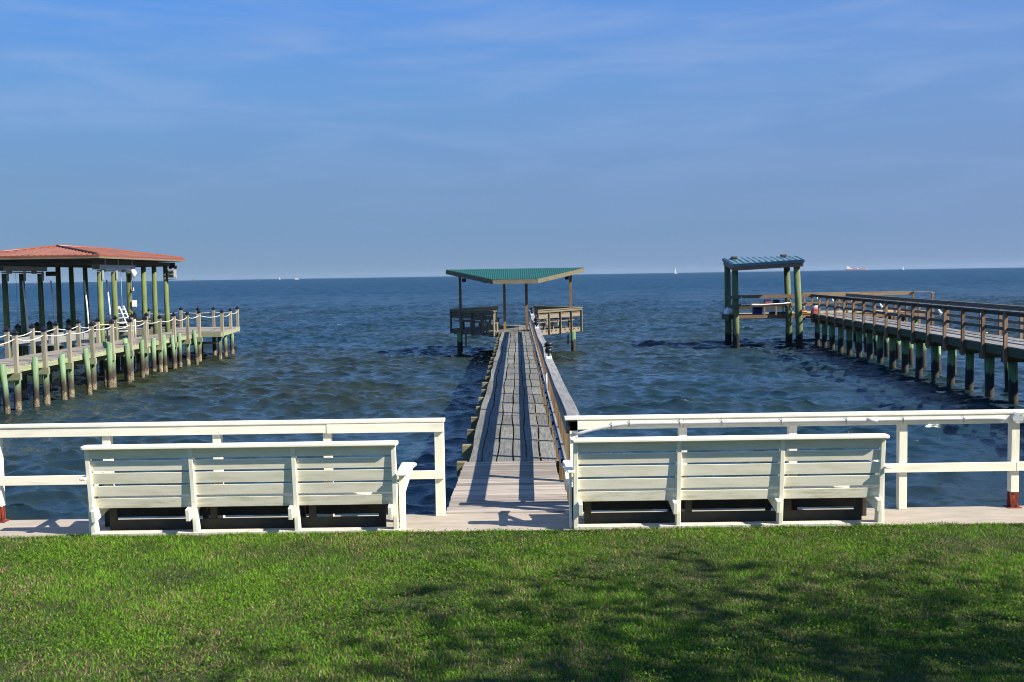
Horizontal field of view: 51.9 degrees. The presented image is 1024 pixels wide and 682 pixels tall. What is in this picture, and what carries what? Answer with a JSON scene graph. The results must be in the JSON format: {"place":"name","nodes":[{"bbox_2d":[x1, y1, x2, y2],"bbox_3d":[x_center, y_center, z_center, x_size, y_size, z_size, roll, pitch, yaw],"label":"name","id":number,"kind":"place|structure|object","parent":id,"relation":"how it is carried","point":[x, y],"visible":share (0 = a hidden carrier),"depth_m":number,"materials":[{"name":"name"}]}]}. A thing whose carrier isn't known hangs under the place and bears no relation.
{"place":"outdoors","nodes":[
{"label":"outdoors","id":0,"kind":"place"},
{"bbox_2d":[0,267,1023,519],"bbox_3d":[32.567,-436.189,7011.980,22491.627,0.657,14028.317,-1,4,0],"label":"water","id":1,"kind":"structure","parent":0,"point":[386,347],"depth_m":41.44,"materials":[{"name":"blue liquid"}]},
{"bbox_2d":[0,244,184,372],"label":"boathouse","id":2,"kind":"object","parent":1,"relation":"in","point":[70,257],"visible":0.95,"depth_m":45.08,"materials":[{"name":"red metal"}]},
{"bbox_2d":[167,270,176,279],"bbox_3d":[-16.456,-3.208,50.898,0.450,0.475,0.355,-1,4,0],"label":"wall speaker","id":3,"kind":"object","parent":2,"relation":"attached to","point":[171,273],"depth_m":50.77,"materials":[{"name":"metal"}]},
{"bbox_2d":[0,306,239,414],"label":"rope railed dock","id":4,"kind":"object","parent":1,"relation":"in","point":[17,368],"visible":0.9,"depth_m":38.78,"materials":[{"name":"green wood"}]},
{"bbox_2d":[0,265,136,345],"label":"boat lift","id":5,"kind":"object","parent":4,"relation":"on","point":[85,339],"visible":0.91,"depth_m":44.09,"materials":[{"name":"metal"}]},
{"bbox_2d":[118,306,132,335],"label":"boarding steps","id":6,"kind":"structure","parent":4,"relation":"on","point":[120,309],"depth_m":45.67,"materials":[{"name":"white plastic"}]},
{"bbox_2d":[91,318,178,329],"bbox_3d":[-19.365,-0.864,53.742,4.500,0.539,0.800,-1,4,0],"label":"dock bench","id":7,"kind":"object","parent":4,"relation":"on","point":[150,325],"visible":0.33,"depth_m":54.08,"materials":[{"name":"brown wood"}]},
{"bbox_2d":[446,267,583,354],"bbox_3d":[0.186,-0.886,51.846,6.210,5.377,6.888,2,5,40],"label":"pier shelter","id":8,"kind":"object","parent":1,"relation":"in","point":[526,276],"visible":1,"depth_m":50.44,"materials":[{"name":"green wood"}]},
{"bbox_2d":[457,310,579,502],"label":"fishing pier","id":9,"kind":"structure","parent":1,"relation":"in","point":[526,398],"depth_m":19.20,"materials":[{"name":"grey wood"}]},
{"bbox_2d":[446,461,568,513],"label":"boarded ramp","id":10,"kind":"structure","parent":9,"relation":"attached to","point":[514,487],"depth_m":12.92,"materials":[{"name":"beige wood"}]},
{"bbox_2d":[533,317,539,328],"bbox_3d":[0.727,-0.536,31.225,0.200,0.340,0.200,-1,4,0],"label":"rail lantern","id":11,"kind":"object","parent":9,"relation":"on","point":[536,320],"visible":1,"depth_m":31.17,"materials":[{"name":"black plastic"}]},
{"bbox_2d":[543,341,553,358],"bbox_3d":[0.694,0.172,19.947,0.200,0.340,0.200,-1,4,0],"label":"rail lantern","id":12,"kind":"object","parent":9,"relation":"on","point":[548,346],"visible":1,"depth_m":19.90,"materials":[{"name":"black plastic"}]},
{"bbox_2d":[720,254,812,348],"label":"dock shed","id":13,"kind":"structure","parent":1,"relation":"in","point":[735,264],"depth_m":53.76,"materials":[{"name":"green wood"}]},
{"bbox_2d":[724,307,731,314],"bbox_3d":[11.213,-1.565,54.558,0.459,0.368,0.460,-1,4,0],"label":"tarp bundle","id":14,"kind":"object","parent":13,"relation":"on","point":[727,311],"visible":0.9,"depth_m":54.39,"materials":[{"name":"blue plastic"}]},
{"bbox_2d":[752,307,762,313],"bbox_3d":[12.733,-1.588,54.580,0.500,0.353,0.338,-1,4,0],"label":"storage bin","id":15,"kind":"object","parent":13,"relation":"on","point":[757,310],"visible":1,"depth_m":54.46,"materials":[{"name":"blue plastic"}]},
{"bbox_2d":[769,311,784,313],"bbox_3d":[13.758,-1.472,54.401,0.948,0.114,0.300,-1,4,0],"label":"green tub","id":16,"kind":"object","parent":13,"relation":"on","point":[772,312],"visible":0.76,"depth_m":54.26,"materials":[{"name":"plastic"}]},
{"bbox_2d":[846,266,867,269],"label":"cargo ship","id":17,"kind":"object","parent":1,"relation":"on","point":[848,268],"visible":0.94,"depth_m":9948.71,"materials":[{"name":"red paint"}]},
{"bbox_2d":[792,291,1023,403],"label":"railed dock","id":18,"kind":"object","parent":1,"relation":"in","point":[890,333],"visible":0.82,"depth_m":37.90,"materials":[{"name":"brown wood"}]},
{"bbox_2d":[812,305,817,313],"bbox_3d":[15.477,-1.599,53.565,0.360,0.409,0.338,-1,4,0],"label":"cooler","id":19,"kind":"object","parent":18,"relation":"on","point":[814,309],"visible":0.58,"depth_m":53.45,"materials":[{"name":"red plastic"}]},
{"bbox_2d":[0,521,1023,681],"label":"lawn","id":20,"kind":"structure","parent":0,"point":[407,605],"depth_m":8.24,"materials":[{"name":"green plant"}]},
{"bbox_2d":[0,506,1023,538],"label":"sidewalk","id":21,"kind":"structure","parent":0,"point":[559,520],"depth_m":11.36,"materials":[{"name":"concrete"}]},
{"bbox_2d":[0,418,445,522],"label":"post and rail fence","id":22,"kind":"object","parent":21,"relation":"on","point":[217,430],"visible":0.73,"depth_m":11.58,"materials":[{"name":"white paint"}]},
{"bbox_2d":[79,440,416,536],"bbox_3d":[-2.757,1.523,11.137,3.448,0.972,0.705,-1,4,0],"label":"slatted bench","id":23,"kind":"object","parent":21,"relation":"on","point":[193,502],"visible":1,"depth_m":10.91,"materials":[{"name":"white paint"}]},
{"bbox_2d":[563,433,890,529],"bbox_3d":[2.233,1.447,11.110,3.369,0.972,0.705,-1,4,0],"label":"slatted bench","id":24,"kind":"object","parent":21,"relation":"on","point":[678,493],"visible":1,"depth_m":10.88,"materials":[{"name":"white paint"}]},
{"bbox_2d":[564,409,1023,514],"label":"post and rail fence","id":25,"kind":"object","parent":21,"relation":"on","point":[1012,466],"visible":0.81,"depth_m":11.54,"materials":[{"name":"white paint"}]},
{"bbox_2d":[0,0,1023,282],"label":"sky","id":26,"kind":"structure","parent":0,"point":[233,139],"materials":[{"name":"blue"}]}
]}

